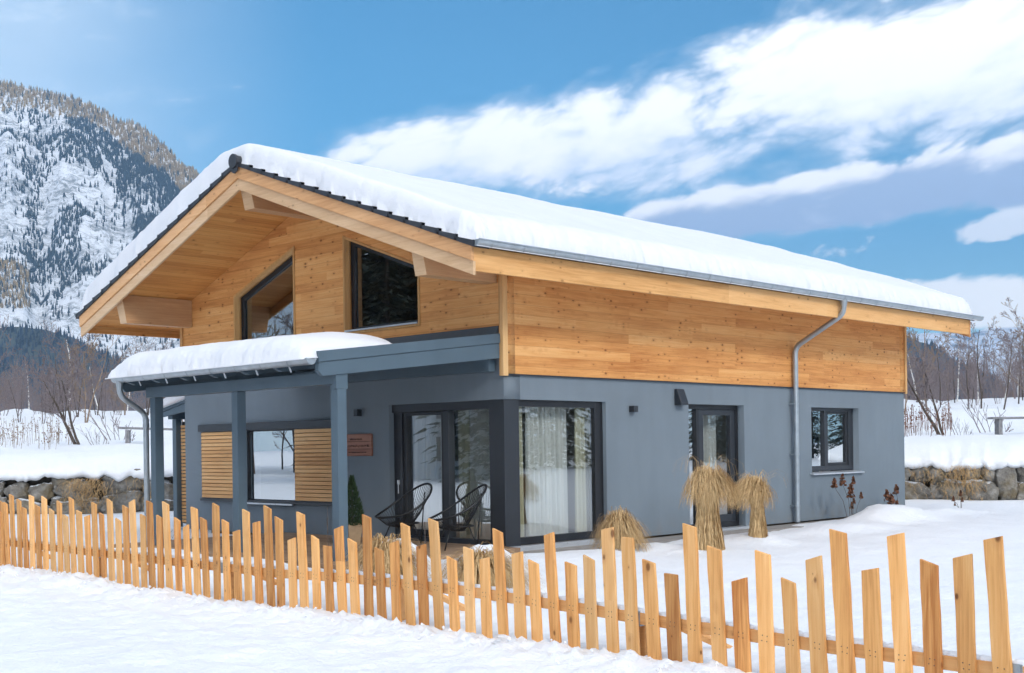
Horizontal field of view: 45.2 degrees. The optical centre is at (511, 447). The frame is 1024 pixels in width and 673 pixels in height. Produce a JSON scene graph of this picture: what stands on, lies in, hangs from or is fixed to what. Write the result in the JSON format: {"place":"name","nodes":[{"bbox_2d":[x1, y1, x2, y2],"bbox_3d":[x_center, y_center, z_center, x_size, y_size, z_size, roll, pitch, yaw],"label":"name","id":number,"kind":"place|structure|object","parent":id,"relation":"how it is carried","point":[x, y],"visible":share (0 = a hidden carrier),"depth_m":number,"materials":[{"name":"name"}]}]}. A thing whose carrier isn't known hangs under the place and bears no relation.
{"place":"outdoors","nodes":[
{"label":"outdoors","id":0,"kind":"place"},
{"bbox_2d":[0,327,143,412],"bbox_3d":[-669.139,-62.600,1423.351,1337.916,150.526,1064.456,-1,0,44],"label":"foothill","id":1,"kind":"structure","parent":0,"point":[13,343],"depth_m":1376.20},
{"bbox_2d":[0,321,1023,410],"bbox_3d":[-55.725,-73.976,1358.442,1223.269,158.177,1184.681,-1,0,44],"label":"foothill forest","id":2,"kind":"object","parent":1,"relation":"on","point":[20,335],"visible":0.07,"depth_m":1379.12,"materials":[{"name":"brown plant"}]},
{"bbox_2d":[0,83,192,358],"bbox_3d":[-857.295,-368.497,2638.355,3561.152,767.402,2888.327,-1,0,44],"label":"mountain","id":3,"kind":"structure","parent":0,"point":[66,177],"depth_m":2147.18,"materials":[{"name":"white snow"}]},
{"bbox_2d":[0,78,198,357],"bbox_3d":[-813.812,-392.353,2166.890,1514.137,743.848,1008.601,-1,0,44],"label":"mountain forest","id":4,"kind":"object","parent":3,"relation":"on","point":[137,158],"visible":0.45,"depth_m":2258.09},
{"bbox_2d":[334,533,430,577],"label":"dried grass","id":5,"kind":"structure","parent":0,"point":[383,544],"depth_m":13.29,"materials":[{"name":"plant"}]},
{"bbox_2d":[428,542,546,592],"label":"dried grass","id":6,"kind":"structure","parent":0,"point":[479,554],"depth_m":12.24,"materials":[{"name":"plant"}]},
{"bbox_2d":[0,499,1023,672],"bbox_3d":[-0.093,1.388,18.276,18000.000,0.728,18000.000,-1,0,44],"label":"snow ground","id":7,"kind":"structure","parent":0,"point":[49,624],"depth_m":11.09,"materials":[{"name":"white snow"}]},
{"bbox_2d":[114,532,519,569],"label":"terrace deck","id":8,"kind":"structure","parent":7,"relation":"on","point":[326,540],"depth_m":18.61,"materials":[{"name":"brown wood"}]},
{"bbox_2d":[348,474,363,544],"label":"potted conifer","id":9,"kind":"object","parent":8,"relation":"on","point":[354,527],"visible":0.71,"depth_m":18.94,"materials":[{"name":"green plant"}]},
{"bbox_2d":[375,483,432,543],"bbox_3d":[-1.660,1.025,18.824,0.876,0.946,0.933,-1,0,-32],"label":"lounge chair","id":10,"kind":"object","parent":8,"relation":"on","point":[410,523],"visible":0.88,"depth_m":18.92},
{"bbox_2d":[429,484,487,550],"bbox_3d":[-0.795,1.013,17.950,0.876,0.946,0.933,-1,0,-18],"label":"lounge chair","id":11,"kind":"object","parent":8,"relation":"on","point":[460,526],"visible":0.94,"depth_m":18.01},
{"bbox_2d":[326,506,328,545],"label":"bare twigs","id":12,"kind":"object","parent":7,"relation":"on","point":[327,520],"visible":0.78,"depth_m":13.76,"materials":[{"name":"brown plant"}]},
{"bbox_2d":[0,494,1023,672],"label":"picket fence","id":13,"kind":"object","parent":7,"relation":"on","point":[642,630],"visible":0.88,"depth_m":9.22,"materials":[{"name":"wood"}]},
{"bbox_2d":[10,538,1023,665],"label":"rail snow","id":14,"kind":"structure","parent":13,"relation":"on","point":[983,657],"depth_m":8.51,"materials":[{"name":"white snow"}]},
{"bbox_2d":[0,466,1023,513],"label":"retaining wall","id":15,"kind":"structure","parent":7,"relation":"on","point":[1006,483],"depth_m":31.70,"materials":[{"name":"grey stone"}]},
{"bbox_2d":[56,465,991,514],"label":"dry grass","id":16,"kind":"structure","parent":15,"relation":"attached to","point":[89,483],"depth_m":31.39,"materials":[{"name":"brown plant"}]},
{"bbox_2d":[74,154,983,560],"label":"house","id":17,"kind":"structure","parent":7,"relation":"on","point":[796,390],"depth_m":21.11,"materials":[{"name":"grey paint"}]},
{"bbox_2d":[163,396,184,407],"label":"porch snow","id":18,"kind":"structure","parent":17,"relation":"on","point":[168,401],"depth_m":25.01,"materials":[{"name":"white snow"}]},
{"bbox_2d":[105,332,391,378],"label":"canopy snow","id":19,"kind":"structure","parent":17,"relation":"on","point":[282,348],"depth_m":16.92,"materials":[{"name":"white snow"}]},
{"bbox_2d":[233,246,295,340],"bbox_3d":[-4.482,-2.726,22.599,1.944,1.679,0.257,-1,0,44],"label":"gable window","id":20,"kind":"structure","parent":17,"relation":"in","point":[265,307],"depth_m":22.67,"materials":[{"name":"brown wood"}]},
{"bbox_2d":[198,419,331,505],"bbox_3d":[-4.487,0.295,22.580,4.380,1.505,0.265,-1,0,44],"label":"shutter window","id":21,"kind":"structure","parent":17,"relation":"in","point":[288,464],"depth_m":22.47,"materials":[{"name":"wood"}]},
{"bbox_2d":[347,434,372,455],"bbox_3d":[-2.606,-0.038,20.675,0.800,0.370,0.047,-1,0,44],"label":"name plaque","id":22,"kind":"object","parent":17,"relation":"attached to","point":[359,444],"visible":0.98,"depth_m":20.59,"materials":[{"name":"brown wood"}]},
{"bbox_2d":[342,236,419,332],"bbox_3d":[-2.094,-2.758,20.265,1.944,1.679,0.257,-1,0,44],"label":"gable window","id":23,"kind":"structure","parent":17,"relation":"in","point":[381,289],"depth_m":20.51,"materials":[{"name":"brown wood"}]},
{"bbox_2d":[414,415,442,529],"bbox_3d":[-1.278,0.358,19.883,0.920,2.220,0.147,-1,0,44],"label":"curtain","id":24,"kind":"object","parent":17,"relation":"hanging from","point":[427,452],"visible":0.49,"depth_m":19.94,"materials":[{"name":"white fabric"}]},
{"bbox_2d":[392,400,490,544],"bbox_3d":[-1.064,0.411,19.435,2.306,2.228,0.200,-1,0,44],"label":"sliding door","id":25,"kind":"structure","parent":17,"relation":"in","point":[402,413],"depth_m":19.46,"materials":[{"name":"metal"}]},
{"bbox_2d":[458,410,469,537],"bbox_3d":[-0.754,0.351,19.375,0.099,2.220,0.258,-1,0,-39],"label":"curtain","id":26,"kind":"object","parent":17,"relation":"hanging from","point":[464,449],"visible":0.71,"depth_m":19.38,"materials":[{"name":"grey fabric"}]},
{"bbox_2d":[470,409,490,539],"bbox_3d":[-0.392,0.346,19.030,0.660,2.220,0.150,-1,0,44],"label":"curtain","id":27,"kind":"object","parent":17,"relation":"hanging from","point":[479,452],"visible":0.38,"depth_m":19.09,"materials":[{"name":"grey fabric"}]},
{"bbox_2d":[519,407,523,536],"bbox_3d":[0.041,0.340,18.914,0.131,2.220,0.320,-1,0,44],"label":"curtain","id":28,"kind":"object","parent":17,"relation":"hanging from","point":[521,480],"visible":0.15,"depth_m":18.99,"materials":[{"name":"white fabric"}]},
{"bbox_2d":[75,143,973,319],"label":"roof snow","id":29,"kind":"structure","parent":17,"relation":"on","point":[466,211],"depth_m":20.11,"materials":[{"name":"white snow"}]},
{"bbox_2d":[525,407,567,536],"bbox_3d":[0.536,0.334,19.451,0.164,2.220,0.860,-1,0,44],"label":"curtain","id":30,"kind":"object","parent":17,"relation":"hanging from","point":[546,473],"visible":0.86,"depth_m":19.45,"materials":[{"name":"white fabric"}]},
{"bbox_2d":[513,400,603,551],"bbox_3d":[0.720,0.422,19.189,0.245,2.298,2.260,-1,0,44],"label":"picture window","id":31,"kind":"structure","parent":17,"relation":"in","point":[596,424],"depth_m":19.87,"materials":[{"name":"black metal"}]},
{"bbox_2d":[574,408,591,531],"bbox_3d":[1.156,0.325,20.055,0.113,2.220,0.350,-1,0,44],"label":"curtain","id":32,"kind":"object","parent":17,"relation":"hanging from","point":[582,471],"visible":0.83,"depth_m":20.03,"materials":[{"name":"white fabric"}]},
{"bbox_2d":[703,415,716,471],"bbox_3d":[3.679,0.291,22.895,0.117,2.220,0.400,-1,0,44],"label":"curtain","id":33,"kind":"object","parent":17,"relation":"hanging from","point":[709,434],"visible":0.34,"depth_m":22.89,"materials":[{"name":"white fabric"}]},
{"bbox_2d":[688,404,748,530],"bbox_3d":[3.688,0.372,22.273,0.360,2.278,1.818,-1,0,44],"label":"glazed door","id":34,"kind":"structure","parent":17,"relation":"in","point":[696,412],"depth_m":22.48,"materials":[{"name":"metal"}]},
{"bbox_2d":[810,408,864,474],"bbox_3d":[6.580,-0.131,25.243,0.315,1.353,2.040,-1,0,44],"label":"window","id":35,"kind":"structure","parent":17,"relation":"in","point":[831,428],"depth_m":25.38,"materials":[{"name":"glass"}]},
{"bbox_2d":[587,506,653,551],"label":"dried grass","id":36,"kind":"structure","parent":7,"relation":"on","point":[619,521],"depth_m":17.29,"materials":[{"name":"plant"}]},
{"bbox_2d":[672,454,744,550],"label":"dried grass","id":37,"kind":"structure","parent":7,"relation":"on","point":[706,486],"depth_m":17.34,"materials":[{"name":"plant"}]},
{"bbox_2d":[722,469,787,537],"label":"dried grass","id":38,"kind":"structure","parent":7,"relation":"on","point":[754,490],"depth_m":18.64,"materials":[{"name":"plant"}]},
{"bbox_2d":[831,473,862,515],"bbox_3d":[6.646,0.997,24.259,0.200,0.992,1.220,-1,0,44],"label":"dried hydrangea","id":39,"kind":"object","parent":7,"relation":"on","point":[850,488],"visible":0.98,"depth_m":24.25,"materials":[{"name":"brown plant"}]},
{"bbox_2d":[883,484,898,504],"bbox_3d":[7.971,1.149,25.627,0.296,0.749,0.787,-1,0,35],"label":"dried hydrangea","id":40,"kind":"object","parent":7,"relation":"on","point":[889,498],"visible":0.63,"depth_m":25.54,"materials":[{"name":"brown plant"}]},
{"bbox_2d":[951,490,963,507],"bbox_3d":[9.685,1.214,26.748,0.154,0.572,0.650,-1,0,40],"label":"dried hydrangea","id":41,"kind":"object","parent":7,"relation":"on","point":[960,495],"visible":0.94,"depth_m":26.89,"materials":[{"name":"brown plant"}]},
{"bbox_2d":[0,397,1023,481],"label":"snow bank","id":42,"kind":"structure","parent":0,"point":[117,460],"depth_m":34.65,"materials":[{"name":"white snow"}]},
{"bbox_2d":[0,314,19,366],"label":"bare tree","id":43,"kind":"object","parent":42,"relation":"on","point":[6,342],"visible":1,"depth_m":57.18,"materials":[{"name":"brown plant"}]},
{"bbox_2d":[0,374,41,421],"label":"bare tree","id":44,"kind":"object","parent":42,"relation":"on","point":[22,399],"visible":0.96,"depth_m":66.34,"materials":[{"name":"brown plant"}]},
{"bbox_2d":[11,355,36,408],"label":"birch tree","id":45,"kind":"object","parent":42,"relation":"on","point":[25,376],"visible":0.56,"depth_m":96.06,"materials":[{"name":"grey plant"}]},
{"bbox_2d":[0,414,74,449],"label":"dead weeds","id":46,"kind":"object","parent":42,"relation":"on","point":[43,433],"visible":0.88,"depth_m":38.91,"materials":[{"name":"brown plant"}]},
{"bbox_2d":[26,358,55,423],"bbox_3d":[-23.582,-2.769,61.438,1.347,3.421,2.088,-1,0,-31],"label":"bare tree","id":47,"kind":"object","parent":42,"relation":"on","point":[48,378],"visible":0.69,"depth_m":61.43,"materials":[{"name":"brown plant"}]},
{"bbox_2d":[9,353,89,444],"bbox_3d":[-13.741,-1.327,37.095,2.372,2.952,1.607,-1,0,27],"label":"bare tree","id":48,"kind":"object","parent":42,"relation":"on","point":[62,392],"visible":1,"depth_m":36.94,"materials":[{"name":"brown plant"}]},
{"bbox_2d":[37,361,61,414],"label":"bare tree","id":49,"kind":"object","parent":42,"relation":"on","point":[53,390],"visible":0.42,"depth_m":80.64,"materials":[{"name":"brown plant"}]},
{"bbox_2d":[27,359,76,413],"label":"bare tree","id":50,"kind":"object","parent":42,"relation":"on","point":[51,380],"visible":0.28,"depth_m":83.61,"materials":[{"name":"brown plant"}]},
{"bbox_2d":[50,362,66,412],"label":"bare tree","id":51,"kind":"object","parent":42,"relation":"on","point":[59,384],"visible":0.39,"depth_m":83.45,"materials":[{"name":"brown plant"}]},
{"bbox_2d":[46,359,82,410],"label":"bare tree","id":52,"kind":"object","parent":42,"relation":"on","point":[62,372],"visible":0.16,"depth_m":97.31,"materials":[{"name":"brown plant"}]},
{"bbox_2d":[32,320,97,420],"bbox_3d":[-22.322,-3.783,61.559,3.205,5.253,2.068,-1,0,-30],"label":"bare tree","id":53,"kind":"object","parent":42,"relation":"on","point":[63,367],"visible":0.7,"depth_m":61.57,"materials":[{"name":"brown plant"}]},
{"bbox_2d":[39,322,96,402],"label":"birch tree","id":54,"kind":"object","parent":42,"relation":"on","point":[67,345],"visible":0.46,"depth_m":89.47,"materials":[{"name":"brown plant"}]},
{"bbox_2d":[43,333,105,416],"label":"bare tree","id":55,"kind":"object","parent":42,"relation":"on","point":[64,348],"visible":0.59,"depth_m":67.38,"materials":[{"name":"brown plant"}]},
{"bbox_2d":[80,425,108,444],"bbox_3d":[-12.399,-0.296,36.379,0.960,0.724,0.258,-1,0,-33],"label":"bare shrub","id":56,"kind":"object","parent":42,"relation":"on","point":[93,438],"visible":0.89,"depth_m":36.44,"materials":[{"name":"brown plant"}]},
{"bbox_2d":[85,354,105,413],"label":"birch tree","id":57,"kind":"object","parent":42,"relation":"on","point":[94,385],"visible":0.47,"depth_m":83.86,"materials":[{"name":"grey plant"}]},
{"bbox_2d":[50,333,142,422],"bbox_3d":[-19.630,-3.347,58.254,4.492,4.610,2.633,-1,0,-29],"label":"bare tree","id":58,"kind":"object","parent":42,"relation":"on","point":[91,353],"visible":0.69,"depth_m":58.10,"materials":[{"name":"brown plant"}]},
{"bbox_2d":[65,346,127,414],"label":"bare tree","id":59,"kind":"object","parent":42,"relation":"on","point":[91,379],"visible":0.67,"depth_m":69.16,"materials":[{"name":"brown plant"}]},
{"bbox_2d":[88,366,112,418],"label":"bare tree","id":60,"kind":"object","parent":42,"relation":"on","point":[105,391],"visible":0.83,"depth_m":63.26,"materials":[{"name":"brown plant"}]},
{"bbox_2d":[82,406,134,440],"bbox_3d":[-12.813,-0.691,38.953,1.746,1.317,0.468,-1,0,-4],"label":"bare shrub","id":61,"kind":"object","parent":42,"relation":"on","point":[115,423],"visible":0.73,"depth_m":38.99,"materials":[{"name":"plant"}]},
{"bbox_2d":[99,382,126,411],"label":"bare tree","id":62,"kind":"object","parent":42,"relation":"on","point":[111,394],"visible":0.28,"depth_m":86.58,"materials":[{"name":"brown plant"}]},
{"bbox_2d":[107,386,127,414],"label":"bare tree","id":63,"kind":"object","parent":42,"relation":"on","point":[115,397],"visible":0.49,"depth_m":81.30,"materials":[{"name":"plant"}]},
{"bbox_2d":[103,375,137,414],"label":"bare tree","id":64,"kind":"object","parent":42,"relation":"on","point":[120,399],"visible":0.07,"depth_m":73.51,"materials":[{"name":"plant"}]},
{"bbox_2d":[129,336,156,350],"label":"birch tree","id":65,"kind":"object","parent":42,"relation":"on","point":[143,342],"visible":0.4,"depth_m":79.70,"materials":[{"name":"grey plant"}]},
{"bbox_2d":[118,427,171,442],"bbox_3d":[-10.666,-0.227,36.503,1.900,0.782,0.340,-1,0,-9],"label":"plank bench","id":66,"kind":"object","parent":42,"relation":"on","point":[127,436],"visible":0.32,"depth_m":36.27,"materials":[{"name":"grey wood"}]},
{"bbox_2d":[127,342,164,353],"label":"bare tree","id":67,"kind":"object","parent":42,"relation":"on","point":[137,349],"visible":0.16,"depth_m":66.77,"materials":[{"name":"grey plant"}]},
{"bbox_2d":[125,339,173,414],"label":"bare tree","id":68,"kind":"object","parent":42,"relation":"on","point":[147,410],"visible":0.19,"depth_m":68.61,"materials":[{"name":"brown plant"}]},
{"bbox_2d":[0,329,1023,415],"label":"thicket","id":69,"kind":"object","parent":42,"relation":"on","point":[935,390],"visible":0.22,"depth_m":91.86,"materials":[{"name":"brown plant"}]},
{"bbox_2d":[907,330,917,400],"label":"birch tree","id":70,"kind":"object","parent":42,"relation":"on","point":[909,364],"visible":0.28,"depth_m":86.29,"materials":[{"name":"grey plant"}]},
{"bbox_2d":[904,332,928,412],"bbox_3d":[19.261,-4.019,60.671,1.725,5.060,2.859,-1,0,-3],"label":"bare tree","id":71,"kind":"object","parent":42,"relation":"on","point":[906,398],"visible":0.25,"depth_m":60.43,"materials":[{"name":"brown plant"}]},
{"bbox_2d":[907,330,931,400],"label":"bare tree","id":72,"kind":"object","parent":42,"relation":"on","point":[915,360],"visible":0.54,"depth_m":82.81,"materials":[{"name":"brown plant"}]},
{"bbox_2d":[904,403,952,436],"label":"dead weeds","id":73,"kind":"object","parent":42,"relation":"on","point":[920,417],"visible":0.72,"depth_m":38.25,"materials":[{"name":"brown plant"}]},
{"bbox_2d":[907,327,951,408],"bbox_3d":[20.693,-4.612,61.772,3.447,6.101,2.080,-1,0,35],"label":"bare tree","id":74,"kind":"object","parent":42,"relation":"on","point":[913,342],"visible":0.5,"depth_m":61.54,"materials":[{"name":"brown plant"}]},
{"bbox_2d":[907,346,957,434],"bbox_3d":[12.470,-1.725,37.450,1.282,3.140,1.901,-1,0,-44],"label":"bare tree","id":75,"kind":"object","parent":42,"relation":"on","point":[921,385],"visible":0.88,"depth_m":37.47,"materials":[{"name":"brown plant"}]},
{"bbox_2d":[930,340,943,398],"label":"bare tree","id":76,"kind":"object","parent":42,"relation":"on","point":[935,363],"visible":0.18,"depth_m":110.06,"materials":[{"name":"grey plant"}]},
{"bbox_2d":[925,331,963,403],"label":"bare tree","id":77,"kind":"object","parent":42,"relation":"on","point":[949,361],"visible":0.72,"depth_m":69.73,"materials":[{"name":"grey plant"}]},
{"bbox_2d":[931,334,966,401],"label":"birch tree","id":78,"kind":"object","parent":42,"relation":"on","point":[957,364],"visible":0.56,"depth_m":90.01,"materials":[{"name":"grey plant"}]},
{"bbox_2d":[934,346,963,392],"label":"bare tree","id":79,"kind":"object","parent":42,"relation":"on","point":[946,361],"visible":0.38,"depth_m":104.38,"materials":[{"name":"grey plant"}]},
{"bbox_2d":[935,338,966,402],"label":"bare tree","id":80,"kind":"object","parent":42,"relation":"on","point":[952,367],"visible":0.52,"depth_m":87.13,"materials":[{"name":"grey plant"}]},
{"bbox_2d":[942,351,959,400],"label":"bare tree","id":81,"kind":"object","parent":42,"relation":"on","point":[948,373],"visible":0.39,"depth_m":95.48,"materials":[{"name":"plant"}]},
{"bbox_2d":[947,352,962,402],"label":"bare tree","id":82,"kind":"object","parent":42,"relation":"on","point":[952,375],"visible":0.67,"depth_m":84.23,"materials":[{"name":"grey plant"}]},
{"bbox_2d":[945,413,972,434],"bbox_3d":[13.445,-0.656,36.951,0.972,0.874,0.333,-1,0,-5],"label":"bare shrub","id":83,"kind":"object","parent":42,"relation":"on","point":[956,425],"visible":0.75,"depth_m":36.93,"materials":[{"name":"plant"}]},
{"bbox_2d":[938,333,979,408],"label":"bare tree","id":84,"kind":"object","parent":42,"relation":"on","point":[960,361],"visible":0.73,"depth_m":70.66,"materials":[{"name":"brown plant"}]},
{"bbox_2d":[943,321,992,408],"bbox_3d":[23.181,-4.604,62.660,2.722,5.467,1.395,-1,0,34],"label":"bare tree","id":85,"kind":"object","parent":42,"relation":"on","point":[969,341],"visible":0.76,"depth_m":62.52,"materials":[{"name":"grey plant"}]},
{"bbox_2d":[959,335,980,391],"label":"bare tree","id":86,"kind":"object","parent":42,"relation":"on","point":[968,358],"visible":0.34,"depth_m":96.67,"materials":[{"name":"brown plant"}]},
{"bbox_2d":[963,346,978,392],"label":"bare tree","id":87,"kind":"object","parent":42,"relation":"on","point":[970,370],"visible":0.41,"depth_m":88.09,"materials":[{"name":"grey plant"}]},
{"bbox_2d":[960,360,986,407],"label":"bare tree","id":88,"kind":"object","parent":42,"relation":"on","point":[974,380],"visible":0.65,"depth_m":71.82,"materials":[{"name":"grey plant"}]},
{"bbox_2d":[958,348,996,402],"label":"birch tree","id":89,"kind":"object","parent":42,"relation":"on","point":[976,371],"visible":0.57,"depth_m":82.30,"materials":[{"name":"grey plant"}]},
{"bbox_2d":[971,346,995,396],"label":"bare tree","id":90,"kind":"object","parent":42,"relation":"on","point":[989,359],"visible":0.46,"depth_m":95.98,"materials":[{"name":"grey plant"}]},
{"bbox_2d":[961,397,1013,432],"bbox_3d":[15.081,-0.991,38.992,1.621,1.457,0.555,-1,0,12],"label":"bare shrub","id":91,"kind":"object","parent":42,"relation":"on","point":[983,417],"visible":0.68,"depth_m":39.02,"materials":[{"name":"plant"}]},
{"bbox_2d":[980,350,1001,396],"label":"bare tree","id":92,"kind":"object","parent":42,"relation":"on","point":[991,375],"visible":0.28,"depth_m":110.27,"materials":[{"name":"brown plant"}]},
{"bbox_2d":[973,315,1009,398],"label":"bare tree","id":93,"kind":"object","parent":42,"relation":"on","point":[989,351],"visible":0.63,"depth_m":83.95,"materials":[{"name":"brown plant"}]},
{"bbox_2d":[987,417,1023,434],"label":"plank bench","id":94,"kind":"object","parent":42,"relation":"on","point":[998,422],"visible":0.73,"depth_m":36.78,"materials":[{"name":"grey wood"}]},
{"bbox_2d":[989,297,1023,385],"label":"bare tree","id":95,"kind":"object","parent":42,"relation":"on","point":[1014,312],"visible":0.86,"depth_m":65.41,"materials":[{"name":"grey plant"}]},
{"bbox_2d":[991,326,1023,409],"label":"bare tree","id":96,"kind":"object","parent":42,"relation":"on","point":[1011,349],"visible":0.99,"depth_m":57.83,"materials":[{"name":"brown plant"}]},
{"bbox_2d":[991,321,1023,389],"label":"bare tree","id":97,"kind":"object","parent":42,"relation":"on","point":[1019,331],"visible":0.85,"depth_m":59.27,"materials":[{"name":"brown plant"}]},
{"bbox_2d":[1000,353,1017,401],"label":"birch tree","id":98,"kind":"object","parent":42,"relation":"on","point":[1006,374],"visible":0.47,"depth_m":83.96,"materials":[{"name":"grey plant"}]},
{"bbox_2d":[1000,331,1022,396],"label":"bare tree","id":99,"kind":"object","parent":42,"relation":"on","point":[1008,359],"visible":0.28,"depth_m":102.64,"materials":[{"name":"brown plant"}]},
{"bbox_2d":[1003,329,1023,403],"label":"bare tree","id":100,"kind":"object","parent":42,"relation":"on","point":[1016,368],"visible":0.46,"depth_m":74.69,"materials":[{"name":"brown plant"}]},
{"bbox_2d":[1009,338,1023,399],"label":"bare tree","id":101,"kind":"object","parent":42,"relation":"on","point":[1017,375],"visible":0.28,"depth_m":85.29,"materials":[{"name":"brown plant"}]},
{"bbox_2d":[0,0,1023,333],"label":"sky","id":102,"kind":"structure","parent":0,"point":[884,137],"materials":[{"name":"blue"}]},
{"bbox_2d":[521,519,839,553],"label":"paving","id":103,"kind":"structure","parent":0,"point":[665,539],"depth_m":20.57,"materials":[{"name":"grey concrete"}]},
{"bbox_2d":[907,337,997,397],"bbox_3d":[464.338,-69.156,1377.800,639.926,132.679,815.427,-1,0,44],"label":"foothill","id":104,"kind":"structure","parent":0,"point":[935,364],"depth_m":1395.63,"materials":[{"name":"plant"}]},
{"bbox_2d":[907,326,1023,387],"bbox_3d":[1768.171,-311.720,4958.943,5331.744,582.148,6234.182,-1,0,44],"label":"mountain","id":105,"kind":"structure","parent":0,"point":[982,333],"depth_m":4644.10,"materials":[{"name":"white snow"}]}
]}

